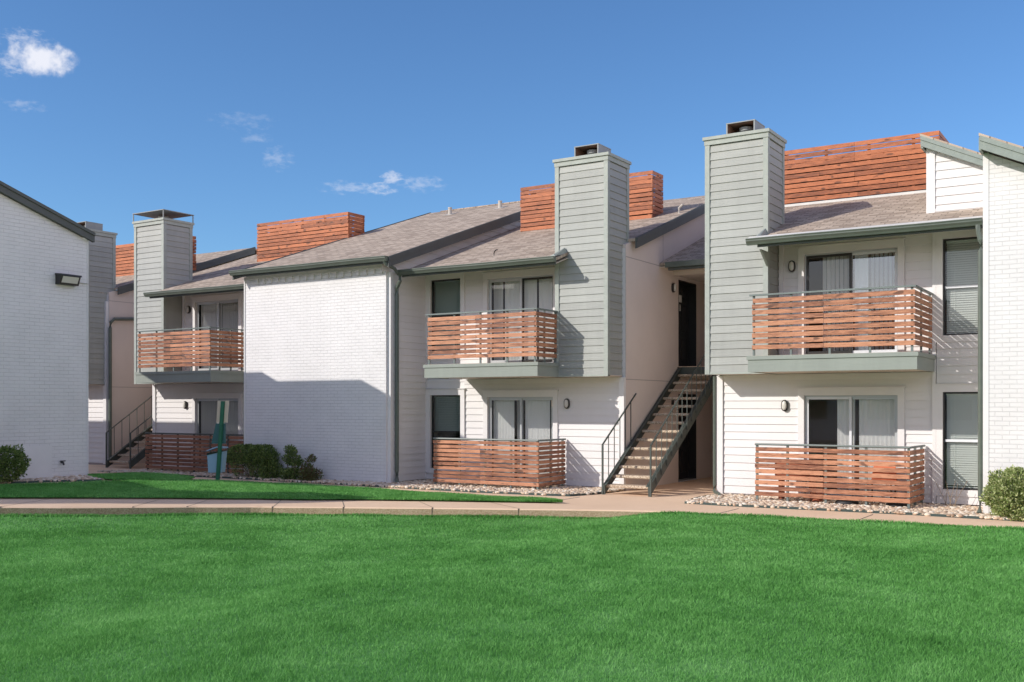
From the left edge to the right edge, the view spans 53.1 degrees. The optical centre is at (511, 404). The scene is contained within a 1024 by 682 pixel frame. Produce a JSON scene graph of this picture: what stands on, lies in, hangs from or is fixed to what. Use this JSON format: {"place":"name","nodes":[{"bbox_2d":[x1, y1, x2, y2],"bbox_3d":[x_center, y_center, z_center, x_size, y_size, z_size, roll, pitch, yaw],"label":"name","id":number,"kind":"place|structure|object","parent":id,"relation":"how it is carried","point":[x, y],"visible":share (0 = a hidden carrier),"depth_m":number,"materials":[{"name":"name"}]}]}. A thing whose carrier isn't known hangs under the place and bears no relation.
{"place":"outdoors","nodes":[
{"label":"outdoors","id":0,"kind":"place"},
{"bbox_2d":[88,472,194,479],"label":"grass","id":1,"kind":"structure","parent":0,"point":[143,475],"depth_m":21.14,"materials":[{"name":"green plant"}]},
{"bbox_2d":[0,479,562,501],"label":"lawn","id":2,"kind":"structure","parent":0,"point":[217,497],"depth_m":19.08,"materials":[{"name":"green plant"}]},
{"bbox_2d":[0,512,1023,681],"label":"lawn","id":3,"kind":"structure","parent":0,"point":[437,633],"depth_m":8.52,"materials":[{"name":"green plant"}]},
{"bbox_2d":[0,506,997,527],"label":"curb","id":4,"kind":"structure","parent":3,"relation":"on","point":[142,510],"depth_m":17.78,"materials":[{"name":"concrete"}]},
{"bbox_2d":[0,510,1023,529],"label":"grass","id":5,"kind":"structure","parent":3,"relation":"on","point":[498,516],"depth_m":17.24,"materials":[{"name":"green plant"}]},
{"bbox_2d":[0,463,1023,526],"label":"path","id":6,"kind":"structure","parent":0,"point":[672,497],"depth_m":18.37,"materials":[{"name":"concrete"}]},
{"bbox_2d":[0,181,95,478],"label":"apartment building","id":7,"kind":"structure","parent":6,"relation":"on","point":[43,368],"depth_m":20.57,"materials":[{"name":"paint"}]},
{"bbox_2d":[55,273,87,285],"bbox_3d":[-8.968,-2.562,21.057,0.230,0.225,0.765,0,0,32],"label":"flood lamp","id":8,"kind":"object","parent":7,"relation":"attached to","point":[66,279],"visible":1,"depth_m":20.85,"materials":[{"name":"grey metal"}]},
{"bbox_2d":[105,396,151,468],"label":"staircase","id":9,"kind":"structure","parent":6,"relation":"on","point":[126,448],"depth_m":29.67,"materials":[{"name":"metal"}]},
{"bbox_2d":[206,401,228,479],"bbox_3d":[-6.167,0.908,21.628,0.486,2.000,0.380,0,0,0],"label":"pet waste station","id":10,"kind":"object","parent":6,"relation":"on","point":[216,460],"visible":0.88,"depth_m":21.48,"materials":[{"name":"green metal"}]},
{"bbox_2d":[1,492,872,518],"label":"path joint","id":11,"kind":"object","parent":6,"relation":"on","point":[432,508],"visible":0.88,"depth_m":18.07,"materials":[{"name":"grey"}]},
{"bbox_2d":[3,471,1023,521],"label":"edging","id":12,"kind":"object","parent":6,"relation":"on","point":[780,507],"visible":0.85,"depth_m":19.78,"materials":[{"name":"grey"}]},
{"bbox_2d":[77,119,1023,513],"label":"apartment building","id":13,"kind":"structure","parent":6,"relation":"on","point":[889,311],"depth_m":21.86,"materials":[{"name":"white"}]},
{"bbox_2d":[183,401,187,408],"bbox_3d":[-9.174,0.000,28.749,0.136,0.224,0.088,0,0,32],"label":"wall lamp","id":14,"kind":"object","parent":13,"relation":"attached to","point":[185,404],"visible":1,"depth_m":28.72,"materials":[{"name":"grey glass"}]},
{"bbox_2d":[186,306,190,313],"bbox_3d":[-9.064,-2.670,28.680,0.136,0.224,0.088,0,0,32],"label":"wall lamp","id":15,"kind":"object","parent":13,"relation":"attached to","point":[188,309],"visible":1,"depth_m":28.65,"materials":[{"name":"grey glass"}]},
{"bbox_2d":[191,393,241,468],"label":"sliding door","id":16,"kind":"structure","parent":13,"relation":"in","point":[204,405],"depth_m":28.39,"materials":[{"name":"glass"}]},
{"bbox_2d":[191,293,242,370],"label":"sliding door","id":17,"kind":"structure","parent":13,"relation":"in","point":[224,310],"depth_m":28.21,"materials":[{"name":"grey glass"}]},
{"bbox_2d":[425,389,464,472],"bbox_3d":[-1.426,0.612,24.171,1.370,1.985,0.568,0,0,32],"label":"window","id":18,"kind":"structure","parent":13,"relation":"in","point":[450,412],"depth_m":24.17,"materials":[{"name":"black"}]},
{"bbox_2d":[426,272,464,357],"bbox_3d":[-1.426,-2.103,24.171,1.370,1.975,0.568,0,0,32],"label":"window","id":19,"kind":"structure","parent":13,"relation":"in","point":[450,287],"depth_m":24.09,"materials":[{"name":"black glass"}]},
{"bbox_2d":[482,267,554,362],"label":"sliding door","id":20,"kind":"structure","parent":13,"relation":"in","point":[525,288],"depth_m":23.06,"materials":[{"name":"white glass"}]},
{"bbox_2d":[483,390,558,482],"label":"sliding door","id":21,"kind":"structure","parent":13,"relation":"in","point":[507,414],"depth_m":23.00,"materials":[{"name":"glass"}]},
{"bbox_2d":[564,399,569,408],"bbox_3d":[1.180,-0.030,22.201,0.136,0.224,0.088,0,0,32],"label":"wall lamp","id":22,"kind":"object","parent":13,"relation":"attached to","point":[566,403],"visible":1,"depth_m":22.17,"materials":[{"name":"grey glass"}]},
{"bbox_2d":[671,283,676,292],"bbox_3d":[3.732,-2.700,23.588,0.088,0.224,0.136,0,0,32],"label":"wall lamp","id":23,"kind":"object","parent":13,"relation":"attached to","point":[673,287],"visible":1,"depth_m":23.54,"materials":[{"name":"grey glass"}]},
{"bbox_2d":[678,280,695,366],"bbox_3d":[4.078,-1.895,24.427,0.260,2.050,1.090,0,0,32],"label":"entry door","id":24,"kind":"structure","parent":13,"relation":"in","point":[686,290],"depth_m":24.82,"materials":[{"name":"black wood"}]},
{"bbox_2d":[678,394,696,481],"bbox_3d":[4.078,0.775,24.427,0.260,2.070,1.090,0,0,32],"label":"entry door","id":25,"kind":"structure","parent":13,"relation":"in","point":[687,450],"depth_m":24.82,"materials":[{"name":"black"}]},
{"bbox_2d":[781,400,787,410],"bbox_3d":[5.220,0.010,19.646,0.136,0.224,0.088,0,0,32],"label":"wall lamp","id":26,"kind":"object","parent":13,"relation":"attached to","point":[784,405],"visible":1,"depth_m":19.61,"materials":[{"name":"grey glass"}]},
{"bbox_2d":[788,260,795,271],"bbox_3d":[5.338,-2.650,19.571,0.136,0.224,0.088,0,0,32],"label":"wall lamp","id":27,"kind":"object","parent":13,"relation":"attached to","point":[791,265],"visible":1,"depth_m":19.54,"materials":[{"name":"grey glass"}]},
{"bbox_2d":[796,238,905,354],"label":"sliding door","id":28,"kind":"structure","parent":13,"relation":"in","point":[874,263],"depth_m":19.18,"materials":[{"name":"grey glass"}]},
{"bbox_2d":[798,387,905,498],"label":"sliding door","id":29,"kind":"structure","parent":13,"relation":"in","point":[870,416],"depth_m":19.13,"materials":[{"name":"glass"}]},
{"bbox_2d":[936,383,977,496],"bbox_3d":[8.129,0.612,18.128,1.380,1.985,0.568,0,0,32],"label":"window","id":30,"kind":"structure","parent":13,"relation":"in","point":[956,403],"depth_m":18.13,"materials":[{"name":"black"}]},
{"bbox_2d":[936,228,982,341],"bbox_3d":[8.129,-2.103,18.128,1.380,1.975,0.568,0,0,32],"label":"window","id":31,"kind":"structure","parent":13,"relation":"in","point":[956,251],"depth_m":18.14,"materials":[{"name":"black"}]},
{"bbox_2d":[602,354,717,496],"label":"staircase","id":32,"kind":"structure","parent":6,"relation":"on","point":[677,440],"depth_m":21.49,"materials":[{"name":"metal"}]},
{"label":"gravel bed","id":33,"kind":"structure","parent":6,"relation":"on","visible":0},
{"bbox_2d":[97,468,623,495],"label":"gravel","id":34,"kind":"structure","parent":33,"relation":"on","point":[427,484],"depth_m":22.36,"materials":[{"name":"grey gravel"}]},
{"bbox_2d":[145,432,242,472],"bbox_3d":[-8.277,1.280,26.801,3.893,1.080,0.074,0,0,31],"label":"patio fence","id":35,"kind":"object","parent":34,"relation":"on","point":[193,457],"visible":0.62,"depth_m":27.03,"materials":[{"name":"red wood"}]},
{"bbox_2d":[226,443,280,477],"bbox_3d":[-6.361,1.366,25.004,1.634,0.904,0.706,0,0,32],"label":"hedge","id":36,"kind":"object","parent":34,"relation":"on","point":[265,452],"visible":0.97,"depth_m":24.80,"materials":[{"name":"green plant"}]},
{"bbox_2d":[256,458,284,478],"bbox_3d":[-5.803,1.541,24.591,0.705,0.574,0.616,0,0,32],"label":"shrub","id":37,"kind":"object","parent":34,"relation":"on","point":[267,469],"visible":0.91,"depth_m":24.51,"materials":[{"name":"green plant"}]},
{"bbox_2d":[278,444,303,479],"bbox_3d":[-5.181,1.370,24.176,0.604,0.918,0.440,0,0,32],"label":"shrub","id":38,"kind":"object","parent":34,"relation":"on","point":[292,461],"visible":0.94,"depth_m":24.11,"materials":[{"name":"green plant"}]},
{"bbox_2d":[297,454,323,480],"bbox_3d":[-4.720,1.470,23.828,0.604,0.711,0.528,0,0,32],"label":"shrub","id":39,"kind":"object","parent":34,"relation":"on","point":[308,471],"visible":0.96,"depth_m":23.76,"materials":[{"name":"green plant"}]},
{"bbox_2d":[433,437,565,488],"bbox_3d":[-0.293,1.270,22.483,2.770,1.100,1.130,0,0,32],"label":"patio fence","id":40,"kind":"object","parent":34,"relation":"on","point":[537,466],"visible":0.97,"depth_m":21.93,"materials":[{"name":"brown wood"}]},
{"label":"gravel bed","id":41,"kind":"structure","parent":6,"relation":"on","visible":0},
{"bbox_2d":[686,493,1023,520],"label":"gravel","id":42,"kind":"structure","parent":41,"relation":"on","point":[952,510],"depth_m":17.84,"materials":[{"name":"beige gravel"}]},
{"bbox_2d":[775,463,819,499],"bbox_3d":[5.317,1.415,19.118,0.790,0.770,0.340,0,0,32],"label":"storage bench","id":43,"kind":"object","parent":42,"relation":"on","point":[796,475],"visible":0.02,"depth_m":18.99,"materials":[{"name":"brown wood"}]},
{"bbox_2d":[811,493,823,501],"bbox_3d":[5.560,1.705,18.669,0.240,0.190,0.234,0,0,32],"label":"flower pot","id":44,"kind":"object","parent":42,"relation":"on","point":[816,499],"visible":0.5,"depth_m":18.60,"materials":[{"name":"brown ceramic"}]},
{"bbox_2d":[755,443,925,508],"bbox_3d":[5.901,1.262,18.600,2.830,1.115,1.067,0,0,32],"label":"patio fence","id":45,"kind":"object","parent":42,"relation":"on","point":[866,481],"visible":0.94,"depth_m":18.14,"materials":[{"name":"brown wood"}]},
{"bbox_2d":[835,500,858,504],"bbox_3d":[5.963,1.740,18.260,0.409,0.090,0.410,0,0,32],"label":"tyre","id":46,"kind":"object","parent":42,"relation":"on","point":[849,502],"visible":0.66,"depth_m":18.11,"materials":[{"name":"black rubber"}]},
{"bbox_2d":[871,461,896,502],"bbox_3d":[6.601,1.410,18.294,0.440,0.780,0.480,0,0,32],"label":"patio chair","id":47,"kind":"object","parent":42,"relation":"on","point":[883,478],"visible":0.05,"depth_m":18.45,"materials":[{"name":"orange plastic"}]},
{"bbox_2d":[886,502,906,506],"bbox_3d":[6.712,1.740,17.834,0.409,0.090,0.410,0,0,32],"label":"tyre","id":48,"kind":"object","parent":42,"relation":"on","point":[896,504],"visible":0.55,"depth_m":17.68,"materials":[{"name":"black rubber"}]},
{"bbox_2d":[934,480,966,506],"bbox_3d":[7.585,1.542,17.728,0.553,0.521,0.040,0,0,32],"label":"dry plant","id":49,"kind":"object","parent":42,"relation":"on","point":[951,495],"visible":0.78,"depth_m":17.73,"materials":[{"name":"beige plant"}]},
{"bbox_2d":[978,464,1023,520],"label":"shrub","id":50,"kind":"object","parent":42,"relation":"on","point":[996,486],"visible":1,"depth_m":15.92,"materials":[{"name":"green plant"}]},
{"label":"gravel bed","id":51,"kind":"structure","parent":6,"relation":"on","visible":0},
{"bbox_2d":[0,444,30,483],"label":"hedge","id":52,"kind":"object","parent":51,"relation":"on","point":[7,458],"visible":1,"depth_m":19.18,"materials":[{"name":"green plant"}]},
{"bbox_2d":[2,474,103,483],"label":"gravel","id":53,"kind":"structure","parent":51,"relation":"on","point":[72,478],"depth_m":20.28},
{"bbox_2d":[0,0,1023,253],"label":"sky","id":54,"kind":"structure","parent":0,"point":[235,116],"materials":[{"name":"blue"}]}
]}

